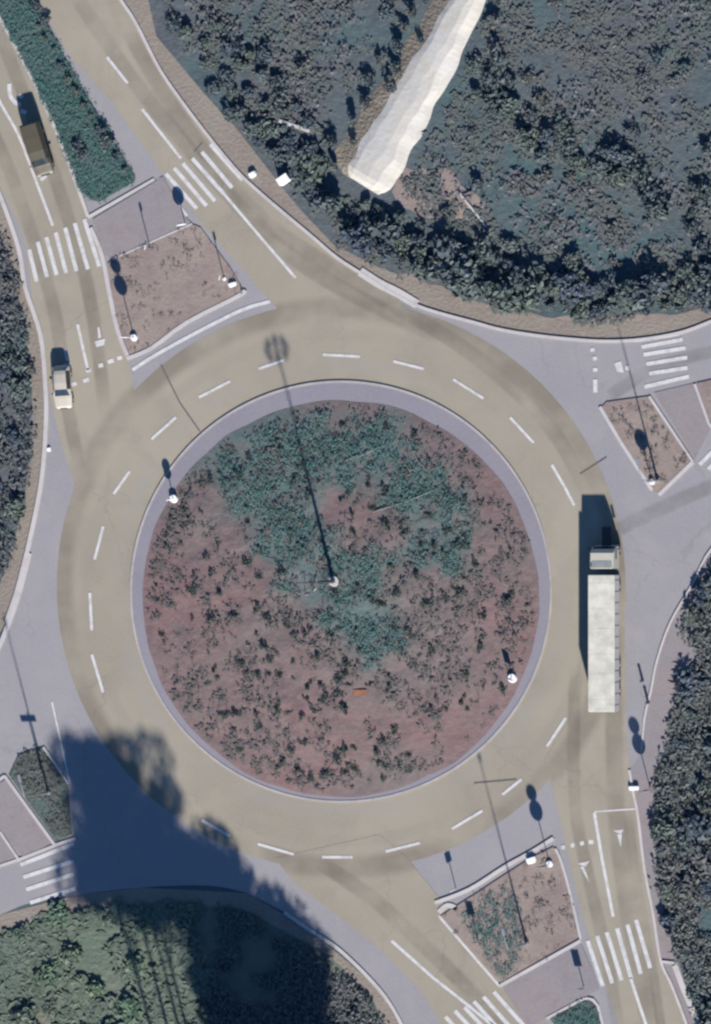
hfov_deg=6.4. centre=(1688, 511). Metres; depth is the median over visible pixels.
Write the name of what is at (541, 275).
roadside bush
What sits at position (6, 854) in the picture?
refuge
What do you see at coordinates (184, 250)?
weeds
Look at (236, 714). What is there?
shrub
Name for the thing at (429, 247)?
roadside bush
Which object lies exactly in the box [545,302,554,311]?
roadside bush
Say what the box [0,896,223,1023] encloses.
grass
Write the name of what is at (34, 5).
roadside bush
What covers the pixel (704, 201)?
roadside bush
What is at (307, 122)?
roadside bush
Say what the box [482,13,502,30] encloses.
scrub bush
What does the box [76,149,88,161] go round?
roadside bush
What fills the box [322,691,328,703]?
shrub
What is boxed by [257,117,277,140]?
roadside bush
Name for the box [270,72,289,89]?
roadside bush
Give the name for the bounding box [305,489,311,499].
shrub
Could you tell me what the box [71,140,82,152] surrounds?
roadside bush
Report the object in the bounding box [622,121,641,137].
scrub bush
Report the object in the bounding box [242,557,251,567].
shrub
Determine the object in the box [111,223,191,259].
kerb
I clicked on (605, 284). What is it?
roadside bush
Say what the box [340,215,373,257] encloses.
roadside bush
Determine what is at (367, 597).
shrub
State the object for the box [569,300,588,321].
roadside bush
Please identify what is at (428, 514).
shrub
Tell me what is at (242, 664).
shrub
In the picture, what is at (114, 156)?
roadside bush
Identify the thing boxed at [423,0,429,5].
scrub bush
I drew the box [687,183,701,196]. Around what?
scrub bush
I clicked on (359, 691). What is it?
rusty plate
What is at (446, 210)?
scrub bush
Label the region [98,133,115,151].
roadside bush
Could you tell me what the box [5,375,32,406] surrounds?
roadside bush
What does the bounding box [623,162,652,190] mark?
roadside bush
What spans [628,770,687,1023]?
kerb
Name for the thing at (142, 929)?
green bush
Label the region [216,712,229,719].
shrub
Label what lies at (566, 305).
roadside bush
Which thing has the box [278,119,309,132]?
plank
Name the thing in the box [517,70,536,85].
scrub bush
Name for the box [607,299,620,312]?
roadside bush
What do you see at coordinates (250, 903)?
verge
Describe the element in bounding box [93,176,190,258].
refuge
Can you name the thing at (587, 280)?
roadside bush
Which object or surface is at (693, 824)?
roadside bush
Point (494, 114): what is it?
roadside bush
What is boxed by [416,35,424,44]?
scrub bush
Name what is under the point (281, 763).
shrub
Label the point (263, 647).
shrub
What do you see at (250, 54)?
roadside bush
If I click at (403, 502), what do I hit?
dry branch
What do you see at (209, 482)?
shrub
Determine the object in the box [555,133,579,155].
roadside bush
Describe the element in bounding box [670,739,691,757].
roadside bush
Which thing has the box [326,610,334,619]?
shrub
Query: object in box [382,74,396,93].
scrub bush
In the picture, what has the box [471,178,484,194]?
scrub bush
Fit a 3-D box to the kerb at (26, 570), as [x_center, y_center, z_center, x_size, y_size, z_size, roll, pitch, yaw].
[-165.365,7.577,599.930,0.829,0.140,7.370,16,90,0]
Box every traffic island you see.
[9,747,71,841]
[108,224,241,354]
[441,847,577,981]
[550,1000,600,1023]
[602,396,690,492]
[697,380,710,421]
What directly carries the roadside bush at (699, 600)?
on the ground at (344, 108)
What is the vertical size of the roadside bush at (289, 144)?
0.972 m
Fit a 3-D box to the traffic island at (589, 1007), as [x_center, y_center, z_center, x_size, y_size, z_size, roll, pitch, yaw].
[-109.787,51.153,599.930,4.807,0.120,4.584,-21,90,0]
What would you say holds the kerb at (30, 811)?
on the road
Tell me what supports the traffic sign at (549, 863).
on the traffic island at (563, 932)
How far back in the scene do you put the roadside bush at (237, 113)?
599.33 m
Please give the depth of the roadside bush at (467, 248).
599.08 m
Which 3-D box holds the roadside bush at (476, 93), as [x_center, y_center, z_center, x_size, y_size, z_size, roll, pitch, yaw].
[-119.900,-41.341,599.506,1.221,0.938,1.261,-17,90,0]
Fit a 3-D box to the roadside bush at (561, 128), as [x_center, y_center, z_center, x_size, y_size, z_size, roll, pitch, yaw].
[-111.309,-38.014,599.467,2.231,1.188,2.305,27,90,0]
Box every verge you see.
[0,203,43,631]
[0,887,398,1023]
[123,0,710,339]
[630,552,710,1023]
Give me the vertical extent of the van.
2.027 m
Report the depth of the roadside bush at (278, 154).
599.38 m
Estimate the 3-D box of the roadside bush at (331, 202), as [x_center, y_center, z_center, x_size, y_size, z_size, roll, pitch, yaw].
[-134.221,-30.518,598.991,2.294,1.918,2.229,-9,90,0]
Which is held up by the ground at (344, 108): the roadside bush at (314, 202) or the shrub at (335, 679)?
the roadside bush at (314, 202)
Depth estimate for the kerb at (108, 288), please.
599.85 m
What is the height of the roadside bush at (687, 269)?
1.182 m
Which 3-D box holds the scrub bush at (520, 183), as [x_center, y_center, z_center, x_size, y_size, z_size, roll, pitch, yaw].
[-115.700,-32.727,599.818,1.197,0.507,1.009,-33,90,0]
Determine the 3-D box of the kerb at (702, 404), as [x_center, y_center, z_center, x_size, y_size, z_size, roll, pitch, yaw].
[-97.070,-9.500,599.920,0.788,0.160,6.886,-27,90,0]
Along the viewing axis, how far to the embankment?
599.50 m
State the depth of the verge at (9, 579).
599.98 m
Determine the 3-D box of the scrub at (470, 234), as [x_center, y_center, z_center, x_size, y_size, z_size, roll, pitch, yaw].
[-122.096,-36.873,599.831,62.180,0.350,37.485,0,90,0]
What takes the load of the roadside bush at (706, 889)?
on the ground at (344, 108)
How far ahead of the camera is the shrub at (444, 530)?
599.04 m
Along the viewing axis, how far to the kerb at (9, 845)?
599.87 m
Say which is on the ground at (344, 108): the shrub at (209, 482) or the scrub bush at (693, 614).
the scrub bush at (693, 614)
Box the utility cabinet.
[276,173,291,185]
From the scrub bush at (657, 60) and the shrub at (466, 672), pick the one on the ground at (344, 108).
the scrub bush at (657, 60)
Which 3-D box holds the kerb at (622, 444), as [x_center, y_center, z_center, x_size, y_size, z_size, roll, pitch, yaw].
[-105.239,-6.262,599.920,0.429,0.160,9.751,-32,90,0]
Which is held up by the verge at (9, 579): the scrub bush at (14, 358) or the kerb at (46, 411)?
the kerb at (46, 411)
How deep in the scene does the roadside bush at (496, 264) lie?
599.46 m
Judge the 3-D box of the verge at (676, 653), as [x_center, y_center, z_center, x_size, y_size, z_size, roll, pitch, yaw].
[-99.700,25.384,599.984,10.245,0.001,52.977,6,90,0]
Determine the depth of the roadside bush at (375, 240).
599.42 m
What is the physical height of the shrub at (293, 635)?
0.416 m
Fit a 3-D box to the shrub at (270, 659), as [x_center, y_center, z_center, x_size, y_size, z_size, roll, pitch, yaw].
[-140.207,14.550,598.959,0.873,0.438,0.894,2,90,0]
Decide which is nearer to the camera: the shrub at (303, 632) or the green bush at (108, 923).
the shrub at (303, 632)
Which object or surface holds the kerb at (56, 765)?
on the road
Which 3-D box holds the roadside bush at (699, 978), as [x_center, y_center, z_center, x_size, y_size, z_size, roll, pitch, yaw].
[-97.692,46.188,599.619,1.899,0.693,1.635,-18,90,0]
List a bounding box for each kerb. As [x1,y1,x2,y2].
[0,16,88,216]
[0,191,48,648]
[0,831,18,861]
[0,837,75,866]
[3,775,55,845]
[4,552,31,624]
[43,747,69,784]
[87,178,154,217]
[89,227,128,356]
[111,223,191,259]
[120,0,710,342]
[126,289,246,359]
[130,380,551,802]
[283,911,402,1023]
[358,267,418,307]
[434,837,553,903]
[437,903,456,913]
[499,939,581,987]
[546,997,603,1023]
[554,848,581,939]
[599,406,652,490]
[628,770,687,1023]
[641,548,710,751]
[648,396,693,460]
[658,461,693,495]
[662,960,677,964]
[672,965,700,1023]
[693,384,710,427]
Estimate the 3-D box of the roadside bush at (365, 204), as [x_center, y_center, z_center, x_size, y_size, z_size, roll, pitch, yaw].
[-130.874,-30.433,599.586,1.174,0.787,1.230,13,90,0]
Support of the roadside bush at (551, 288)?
on the ground at (344, 108)
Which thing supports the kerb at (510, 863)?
on the road
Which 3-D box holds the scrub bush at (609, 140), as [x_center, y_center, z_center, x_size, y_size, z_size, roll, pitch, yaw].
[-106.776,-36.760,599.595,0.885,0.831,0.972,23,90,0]
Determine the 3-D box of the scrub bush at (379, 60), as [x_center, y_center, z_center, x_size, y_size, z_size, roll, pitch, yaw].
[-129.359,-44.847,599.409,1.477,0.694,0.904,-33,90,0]
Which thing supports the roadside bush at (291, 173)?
on the ground at (344, 108)
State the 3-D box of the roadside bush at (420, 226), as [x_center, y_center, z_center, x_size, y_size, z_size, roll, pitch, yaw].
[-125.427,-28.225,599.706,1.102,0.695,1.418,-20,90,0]
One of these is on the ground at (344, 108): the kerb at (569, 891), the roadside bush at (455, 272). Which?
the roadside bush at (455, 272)
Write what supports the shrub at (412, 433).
on the island mound
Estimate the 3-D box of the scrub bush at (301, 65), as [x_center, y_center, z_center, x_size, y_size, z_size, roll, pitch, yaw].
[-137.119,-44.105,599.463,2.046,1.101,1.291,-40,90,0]
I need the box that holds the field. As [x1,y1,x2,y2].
[0,903,397,1023]
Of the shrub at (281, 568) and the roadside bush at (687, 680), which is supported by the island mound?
the shrub at (281, 568)
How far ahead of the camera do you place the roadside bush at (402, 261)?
599.58 m
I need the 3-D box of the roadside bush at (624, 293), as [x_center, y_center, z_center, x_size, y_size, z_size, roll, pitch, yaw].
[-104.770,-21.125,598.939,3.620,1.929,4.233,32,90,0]
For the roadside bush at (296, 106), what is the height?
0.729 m
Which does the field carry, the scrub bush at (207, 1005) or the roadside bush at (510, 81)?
the scrub bush at (207, 1005)
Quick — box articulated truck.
[588,527,620,711]
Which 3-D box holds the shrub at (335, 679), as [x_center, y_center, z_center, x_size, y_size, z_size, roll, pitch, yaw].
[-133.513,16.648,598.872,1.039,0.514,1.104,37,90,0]
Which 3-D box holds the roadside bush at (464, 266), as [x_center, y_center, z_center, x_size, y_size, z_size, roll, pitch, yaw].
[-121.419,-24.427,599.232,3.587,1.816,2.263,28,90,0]
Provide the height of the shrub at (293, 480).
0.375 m
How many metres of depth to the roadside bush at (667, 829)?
598.97 m
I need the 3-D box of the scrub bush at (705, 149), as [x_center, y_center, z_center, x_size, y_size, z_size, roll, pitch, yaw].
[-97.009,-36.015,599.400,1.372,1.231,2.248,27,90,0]
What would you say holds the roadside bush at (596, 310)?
on the ground at (344, 108)
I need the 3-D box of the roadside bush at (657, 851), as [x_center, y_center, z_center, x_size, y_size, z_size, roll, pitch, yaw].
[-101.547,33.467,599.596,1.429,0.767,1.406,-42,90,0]
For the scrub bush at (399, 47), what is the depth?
599.06 m
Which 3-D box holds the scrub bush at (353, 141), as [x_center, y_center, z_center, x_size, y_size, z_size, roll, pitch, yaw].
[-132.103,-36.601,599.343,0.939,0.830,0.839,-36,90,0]
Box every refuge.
[0,780,51,856]
[0,835,15,867]
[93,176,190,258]
[502,943,598,1023]
[654,383,710,457]
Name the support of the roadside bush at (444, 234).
on the ground at (344, 108)
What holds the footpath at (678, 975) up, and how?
on the verge at (676, 653)
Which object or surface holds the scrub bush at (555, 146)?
on the ground at (344, 108)
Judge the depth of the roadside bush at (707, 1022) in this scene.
599.00 m
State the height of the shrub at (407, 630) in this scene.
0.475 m
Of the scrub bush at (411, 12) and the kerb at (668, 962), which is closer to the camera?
the scrub bush at (411, 12)
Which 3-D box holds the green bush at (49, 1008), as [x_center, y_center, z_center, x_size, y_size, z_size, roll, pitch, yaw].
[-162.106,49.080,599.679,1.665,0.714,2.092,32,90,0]
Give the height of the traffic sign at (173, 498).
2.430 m
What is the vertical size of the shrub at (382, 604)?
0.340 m
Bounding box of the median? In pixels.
[0,0,134,201]
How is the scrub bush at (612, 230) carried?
on the ground at (344, 108)
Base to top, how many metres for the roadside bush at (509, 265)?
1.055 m
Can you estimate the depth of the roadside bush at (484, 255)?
598.93 m
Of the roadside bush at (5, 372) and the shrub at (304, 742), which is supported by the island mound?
the shrub at (304, 742)
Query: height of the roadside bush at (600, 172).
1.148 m
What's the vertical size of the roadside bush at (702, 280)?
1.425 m
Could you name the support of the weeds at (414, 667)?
on the island mound
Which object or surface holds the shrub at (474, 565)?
on the island mound
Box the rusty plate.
[353,689,366,694]
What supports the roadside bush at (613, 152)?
on the ground at (344, 108)
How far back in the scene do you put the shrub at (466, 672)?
599.22 m
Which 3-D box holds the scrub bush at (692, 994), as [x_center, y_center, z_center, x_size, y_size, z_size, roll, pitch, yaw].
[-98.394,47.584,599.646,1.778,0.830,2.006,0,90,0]
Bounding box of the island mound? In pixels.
[143,400,538,796]
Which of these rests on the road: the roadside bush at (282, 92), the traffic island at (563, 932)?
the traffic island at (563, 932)
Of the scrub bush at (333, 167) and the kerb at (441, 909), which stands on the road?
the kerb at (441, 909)
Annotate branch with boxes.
[344,447,377,460]
[373,488,439,512]
[406,438,427,479]
[457,190,486,226]
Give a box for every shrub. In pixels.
[185,585,196,593]
[204,614,215,624]
[207,475,214,484]
[208,570,216,577]
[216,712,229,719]
[230,710,241,716]
[232,470,243,477]
[235,661,245,668]
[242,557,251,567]
[253,603,260,613]
[253,671,261,681]
[254,573,263,579]
[257,642,268,650]
[262,614,271,625]
[266,655,273,663]
[274,702,280,713]
[275,670,282,679]
[275,760,283,769]
[276,565,285,576]
[282,620,292,628]
[285,529,296,539]
[287,746,295,753]
[289,477,296,489]
[290,632,298,639]
[293,769,301,774]
[297,739,307,745]
[301,629,307,637]
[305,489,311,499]
[305,681,312,690]
[307,774,313,781]
[318,769,330,779]
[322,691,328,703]
[325,631,333,639]
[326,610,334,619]
[333,675,342,686]
[333,690,342,698]
[339,703,347,714]
[353,584,361,594]
[365,478,370,487]
[365,594,374,604]
[373,748,380,755]
[376,601,386,607]
[377,735,384,743]
[380,521,389,529]
[386,562,394,569]
[391,726,398,735]
[392,589,400,596]
[404,627,412,638]
[410,430,417,439]
[411,571,419,581]
[420,599,433,607]
[423,513,432,519]
[428,644,435,653]
[429,543,437,551]
[441,525,451,534]
[450,540,461,550]
[455,590,464,597]
[458,694,466,705]
[461,539,470,549]
[461,668,469,678]
[471,558,477,567]
[477,611,486,620]
[477,641,483,652]
[499,684,506,693]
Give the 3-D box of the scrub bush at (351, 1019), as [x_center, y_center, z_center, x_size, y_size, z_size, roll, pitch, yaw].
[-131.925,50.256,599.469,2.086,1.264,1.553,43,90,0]
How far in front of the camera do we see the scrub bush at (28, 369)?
599.47 m
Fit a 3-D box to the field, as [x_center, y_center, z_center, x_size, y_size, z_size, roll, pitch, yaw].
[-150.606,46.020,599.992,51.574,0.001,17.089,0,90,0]
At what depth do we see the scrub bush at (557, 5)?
599.61 m
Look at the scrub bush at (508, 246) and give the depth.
599.50 m
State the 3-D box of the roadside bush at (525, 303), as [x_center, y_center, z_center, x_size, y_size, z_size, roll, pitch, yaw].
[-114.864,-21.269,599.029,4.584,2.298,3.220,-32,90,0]
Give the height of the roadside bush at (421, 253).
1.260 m
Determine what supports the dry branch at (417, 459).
on the grass at (307, 526)
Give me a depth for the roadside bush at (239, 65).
599.44 m
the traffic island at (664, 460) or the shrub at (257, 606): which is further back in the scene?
the traffic island at (664, 460)
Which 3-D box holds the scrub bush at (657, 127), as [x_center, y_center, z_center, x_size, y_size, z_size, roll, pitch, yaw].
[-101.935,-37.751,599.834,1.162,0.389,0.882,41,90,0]
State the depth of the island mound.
599.38 m
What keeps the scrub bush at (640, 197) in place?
on the ground at (344, 108)
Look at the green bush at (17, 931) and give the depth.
599.58 m
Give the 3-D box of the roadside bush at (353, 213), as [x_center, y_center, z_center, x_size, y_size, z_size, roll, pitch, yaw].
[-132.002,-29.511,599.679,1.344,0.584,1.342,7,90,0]
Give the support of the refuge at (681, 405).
on the road
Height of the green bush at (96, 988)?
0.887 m
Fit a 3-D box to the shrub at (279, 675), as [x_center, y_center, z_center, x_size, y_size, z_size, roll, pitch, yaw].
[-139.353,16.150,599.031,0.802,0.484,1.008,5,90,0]
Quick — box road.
[0,0,710,1023]
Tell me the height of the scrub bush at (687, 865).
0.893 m
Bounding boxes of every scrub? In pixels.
[0,227,37,577]
[162,0,710,328]
[648,562,710,1021]
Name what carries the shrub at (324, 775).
on the island mound
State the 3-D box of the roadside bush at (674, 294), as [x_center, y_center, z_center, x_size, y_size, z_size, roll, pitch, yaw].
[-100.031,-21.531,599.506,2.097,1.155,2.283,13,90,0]
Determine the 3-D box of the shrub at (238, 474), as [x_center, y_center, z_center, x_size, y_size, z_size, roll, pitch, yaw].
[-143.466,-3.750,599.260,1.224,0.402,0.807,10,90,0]
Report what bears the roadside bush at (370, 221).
on the ground at (344, 108)
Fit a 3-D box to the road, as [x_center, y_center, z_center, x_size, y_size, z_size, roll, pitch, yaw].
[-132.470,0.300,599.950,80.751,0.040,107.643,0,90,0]
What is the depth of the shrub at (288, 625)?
598.77 m
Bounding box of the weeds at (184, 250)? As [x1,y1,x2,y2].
[110,228,241,351]
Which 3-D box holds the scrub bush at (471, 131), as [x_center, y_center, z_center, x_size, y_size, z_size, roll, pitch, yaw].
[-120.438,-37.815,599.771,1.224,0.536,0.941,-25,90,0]
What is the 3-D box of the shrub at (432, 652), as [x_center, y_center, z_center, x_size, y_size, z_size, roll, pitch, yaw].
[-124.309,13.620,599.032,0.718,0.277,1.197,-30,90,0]
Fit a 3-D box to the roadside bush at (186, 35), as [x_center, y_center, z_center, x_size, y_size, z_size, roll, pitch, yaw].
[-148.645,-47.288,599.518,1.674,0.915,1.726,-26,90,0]
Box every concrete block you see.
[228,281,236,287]
[248,170,256,177]
[526,856,536,863]
[629,786,638,789]
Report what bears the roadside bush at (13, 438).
on the ground at (344, 108)
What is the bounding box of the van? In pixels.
[19,121,54,176]
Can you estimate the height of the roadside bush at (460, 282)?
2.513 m
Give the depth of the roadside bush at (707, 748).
599.01 m
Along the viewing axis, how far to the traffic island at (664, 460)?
599.87 m
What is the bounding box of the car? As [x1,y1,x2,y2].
[51,365,73,408]
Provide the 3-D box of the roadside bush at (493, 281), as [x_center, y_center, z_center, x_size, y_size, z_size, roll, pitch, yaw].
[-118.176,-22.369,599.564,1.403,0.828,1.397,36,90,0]
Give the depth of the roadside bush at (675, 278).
599.49 m
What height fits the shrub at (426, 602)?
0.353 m
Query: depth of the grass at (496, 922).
599.73 m
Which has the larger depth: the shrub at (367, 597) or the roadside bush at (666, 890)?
the roadside bush at (666, 890)
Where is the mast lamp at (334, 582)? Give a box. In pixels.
[292,570,338,594]
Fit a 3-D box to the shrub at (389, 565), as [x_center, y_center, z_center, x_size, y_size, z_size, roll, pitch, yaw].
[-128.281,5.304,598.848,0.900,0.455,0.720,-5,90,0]
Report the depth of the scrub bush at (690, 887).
599.24 m
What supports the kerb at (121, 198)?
on the road
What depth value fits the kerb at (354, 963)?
599.85 m
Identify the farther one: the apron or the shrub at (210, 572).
the apron
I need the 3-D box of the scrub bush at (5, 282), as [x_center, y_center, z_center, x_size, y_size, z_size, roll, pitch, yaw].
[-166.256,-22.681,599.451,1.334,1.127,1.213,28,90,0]
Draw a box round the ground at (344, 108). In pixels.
[0,0,710,1023]
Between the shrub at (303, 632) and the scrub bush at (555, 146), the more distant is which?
the scrub bush at (555, 146)
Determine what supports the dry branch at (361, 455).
on the island mound
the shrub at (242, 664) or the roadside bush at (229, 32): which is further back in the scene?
the roadside bush at (229, 32)
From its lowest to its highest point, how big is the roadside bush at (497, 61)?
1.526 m
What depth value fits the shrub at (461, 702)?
599.33 m
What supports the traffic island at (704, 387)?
on the road
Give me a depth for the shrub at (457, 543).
599.05 m
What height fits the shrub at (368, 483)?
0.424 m
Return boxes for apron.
[132,383,549,800]
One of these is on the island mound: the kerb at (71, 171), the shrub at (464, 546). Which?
the shrub at (464, 546)
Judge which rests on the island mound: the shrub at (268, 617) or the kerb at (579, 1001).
the shrub at (268, 617)
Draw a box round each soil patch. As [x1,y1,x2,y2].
[382,268,674,323]
[392,167,491,235]
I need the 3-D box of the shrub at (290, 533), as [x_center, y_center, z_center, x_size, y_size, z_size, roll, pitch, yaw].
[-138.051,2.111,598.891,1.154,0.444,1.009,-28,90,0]
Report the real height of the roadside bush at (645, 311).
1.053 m
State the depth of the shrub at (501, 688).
599.49 m
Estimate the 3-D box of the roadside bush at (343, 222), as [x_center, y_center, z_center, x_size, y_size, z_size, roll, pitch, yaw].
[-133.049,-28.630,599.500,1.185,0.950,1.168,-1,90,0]
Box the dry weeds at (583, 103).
[166,0,710,321]
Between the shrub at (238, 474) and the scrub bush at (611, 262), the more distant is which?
the scrub bush at (611, 262)
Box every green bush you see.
[7,998,39,1023]
[12,926,26,942]
[32,958,59,984]
[41,998,56,1018]
[47,898,68,928]
[59,945,83,964]
[85,980,105,996]
[102,914,116,927]
[105,1018,124,1023]
[114,995,142,1023]
[122,954,145,977]
[133,922,148,934]
[170,904,196,931]
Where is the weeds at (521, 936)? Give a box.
[445,851,576,974]
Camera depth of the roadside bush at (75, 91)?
599.50 m
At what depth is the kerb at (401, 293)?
599.87 m
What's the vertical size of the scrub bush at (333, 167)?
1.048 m
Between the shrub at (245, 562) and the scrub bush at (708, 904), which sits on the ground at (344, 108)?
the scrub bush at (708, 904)
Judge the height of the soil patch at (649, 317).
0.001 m
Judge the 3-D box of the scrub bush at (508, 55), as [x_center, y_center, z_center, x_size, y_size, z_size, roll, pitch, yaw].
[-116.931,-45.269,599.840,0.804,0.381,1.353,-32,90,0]
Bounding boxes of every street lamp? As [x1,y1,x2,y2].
[17,775,50,796]
[501,928,528,950]
[635,458,659,482]
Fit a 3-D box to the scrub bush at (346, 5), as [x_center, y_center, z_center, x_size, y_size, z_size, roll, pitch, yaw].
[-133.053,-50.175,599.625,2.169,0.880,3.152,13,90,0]
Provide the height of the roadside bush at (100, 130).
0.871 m
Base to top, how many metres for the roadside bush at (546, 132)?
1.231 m
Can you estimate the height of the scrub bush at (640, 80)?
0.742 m
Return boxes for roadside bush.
[0,257,7,277]
[0,362,12,388]
[2,494,25,519]
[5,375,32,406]
[5,428,23,446]
[29,0,41,12]
[38,16,51,25]
[41,33,47,42]
[56,61,64,70]
[63,74,71,84]
[70,86,80,98]
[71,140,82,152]
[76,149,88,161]
[79,101,87,109]
[92,125,108,135]
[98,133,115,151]
[111,152,119,160]
[165,11,181,33]
[179,25,193,42]
[199,57,217,68]
[200,37,211,50]
[204,79,222,94]
[205,17,224,33]
[217,69,235,87]
[219,33,244,57]
[219,105,254,124]
[221,23,237,41]
[224,81,238,103]
[231,58,249,71]
[242,86,254,97]
[242,121,258,139]
[244,49,254,58]
[252,136,264,149]
[255,41,273,66]
[255,68,269,81]
[257,99,270,112]
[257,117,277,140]
[265,146,286,167]
[269,87,289,107]
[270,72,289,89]
[273,106,290,119]
[279,124,287,132]
[279,131,298,151]
[285,150,299,167]
[285,164,302,179]
[290,101,302,111]
[296,151,330,185]
[297,135,318,157]
[298,115,316,129]
[302,187,331,208]
[303,177,317,192]
[319,193,341,213]
[338,217,348,227]
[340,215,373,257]
[348,208,361,219]
[361,199,370,209]
[363,215,374,225]
[368,207,401,242]
[372,204,384,215]
[372,236,380,245]
[375,235,400,261]
[384,230,412,254]
[392,210,406,224]
[397,256,407,267]
[406,233,426,246]
[409,257,422,273]
[411,242,428,263]
[413,256,443,281]
[415,221,426,233]
[427,240,434,250]
[428,235,476,280]
[437,231,452,243]
[437,261,461,285]
[441,256,488,302]
[452,256,475,272]
[457,238,467,249]
[462,246,474,256]
[465,55,484,75]
[470,88,482,99]
[473,236,495,269]
[478,280,514,315]
[479,68,504,94]
[485,101,504,123]
[486,42,507,75]
[486,254,503,271]
[490,278,500,284]
[496,90,521,119]
[503,73,516,91]
[503,258,516,271]
[507,279,543,313]
[508,263,536,302]
[514,121,539,154]
[523,108,537,125]
[530,260,551,280]
[531,285,551,304]
[534,149,549,165]
[539,125,556,147]
[543,280,560,295]
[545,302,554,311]
[548,265,565,280]
[550,272,582,306]
[552,115,572,137]
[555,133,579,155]
[561,295,574,312]
[564,154,588,175]
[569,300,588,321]
[572,267,591,287]
[572,281,601,302]
[588,157,611,179]
[589,302,608,318]
[596,143,610,160]
[598,277,614,297]
[600,144,631,166]
[606,278,647,314]
[607,166,630,186]
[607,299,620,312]
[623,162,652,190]
[629,278,642,288]
[632,271,676,302]
[634,280,655,308]
[637,303,650,315]
[638,183,669,209]
[644,197,672,222]
[649,812,674,840]
[655,844,668,855]
[657,299,674,311]
[657,912,675,928]
[658,879,676,904]
[668,284,686,306]
[669,667,709,698]
[670,275,677,285]
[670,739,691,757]
[673,834,702,857]
[674,262,700,279]
[674,305,683,312]
[675,813,710,842]
[682,692,695,705]
[683,288,700,303]
[685,707,704,728]
[686,204,700,220]
[686,274,710,293]
[688,179,703,195]
[689,732,706,755]
[691,971,710,985]
[692,582,708,610]
[693,283,710,313]
[696,779,707,790]
[696,879,710,899]
[697,184,710,211]
[697,279,710,305]
[697,1014,710,1023]
[699,260,710,276]
[701,755,710,773]
[703,731,710,755]
[706,780,710,793]
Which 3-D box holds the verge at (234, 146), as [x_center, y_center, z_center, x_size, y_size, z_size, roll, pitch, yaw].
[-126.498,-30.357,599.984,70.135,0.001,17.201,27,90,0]
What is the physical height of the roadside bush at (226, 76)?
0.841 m
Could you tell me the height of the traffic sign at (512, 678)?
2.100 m
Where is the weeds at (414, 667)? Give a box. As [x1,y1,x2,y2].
[146,406,536,792]
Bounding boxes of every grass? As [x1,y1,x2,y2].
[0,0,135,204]
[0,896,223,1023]
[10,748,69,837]
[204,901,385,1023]
[206,407,473,672]
[456,882,523,980]
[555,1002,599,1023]
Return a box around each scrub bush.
[0,345,18,368]
[1,277,15,286]
[24,362,35,375]
[202,998,216,1009]
[294,60,310,73]
[305,0,315,9]
[317,154,324,161]
[322,134,337,147]
[329,163,338,172]
[334,0,353,19]
[346,1011,360,1023]
[348,115,356,129]
[349,138,356,146]
[357,95,373,109]
[361,72,376,88]
[374,55,387,64]
[378,0,395,21]
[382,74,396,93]
[388,61,402,77]
[392,39,404,54]
[396,20,409,31]
[402,6,416,17]
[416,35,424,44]
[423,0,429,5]
[438,206,450,219]
[466,127,476,134]
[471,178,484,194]
[481,81,501,109]
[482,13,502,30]
[499,237,520,255]
[505,49,512,60]
[516,180,525,187]
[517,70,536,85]
[532,90,550,108]
[535,168,553,180]
[546,0,563,9]
[549,215,559,223]
[550,135,573,155]
[562,251,580,270]
[564,171,577,186]
[578,11,588,20]
[604,223,620,239]
[605,135,612,145]
[607,257,623,267]
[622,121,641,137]
[622,151,639,165]
[627,35,634,42]
[635,71,650,91]
[637,193,650,201]
[650,46,669,68]
[654,125,662,135]
[656,786,676,807]
[670,869,701,899]
[673,60,690,81]
[680,862,703,878]
[681,218,701,238]
[681,947,703,973]
[684,600,706,626]
[685,983,702,1002]
[686,0,701,9]
[687,28,698,36]
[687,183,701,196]
[687,840,708,864]
[692,237,710,260]
[697,795,710,814]
[697,1002,710,1020]
[698,846,710,874]
[700,139,710,157]
[704,898,710,910]
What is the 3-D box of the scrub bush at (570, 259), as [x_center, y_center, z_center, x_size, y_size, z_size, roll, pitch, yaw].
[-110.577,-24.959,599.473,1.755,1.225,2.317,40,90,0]
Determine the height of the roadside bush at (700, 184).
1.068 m
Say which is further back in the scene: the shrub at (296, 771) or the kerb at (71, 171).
the kerb at (71, 171)
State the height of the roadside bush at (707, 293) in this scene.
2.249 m
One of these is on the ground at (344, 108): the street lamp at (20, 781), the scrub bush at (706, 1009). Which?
the scrub bush at (706, 1009)
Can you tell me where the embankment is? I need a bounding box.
[335,0,485,194]
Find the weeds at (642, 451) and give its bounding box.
[608,403,687,483]
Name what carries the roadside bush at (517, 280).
on the ground at (344, 108)
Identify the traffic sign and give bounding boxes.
[120,334,137,340]
[166,494,177,502]
[506,673,516,682]
[537,860,552,867]
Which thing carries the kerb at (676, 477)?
on the road
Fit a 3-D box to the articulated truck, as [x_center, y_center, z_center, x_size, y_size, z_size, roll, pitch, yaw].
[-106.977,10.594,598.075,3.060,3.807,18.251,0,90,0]
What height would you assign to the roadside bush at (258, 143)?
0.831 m
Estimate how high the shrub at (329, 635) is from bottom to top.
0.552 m
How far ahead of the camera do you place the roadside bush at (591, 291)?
599.13 m
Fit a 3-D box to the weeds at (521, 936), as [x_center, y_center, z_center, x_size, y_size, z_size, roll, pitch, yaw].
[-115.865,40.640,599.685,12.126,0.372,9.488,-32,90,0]
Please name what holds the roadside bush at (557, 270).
on the ground at (344, 108)
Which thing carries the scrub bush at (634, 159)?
on the ground at (344, 108)
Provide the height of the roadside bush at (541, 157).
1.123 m
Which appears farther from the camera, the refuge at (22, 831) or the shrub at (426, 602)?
the refuge at (22, 831)

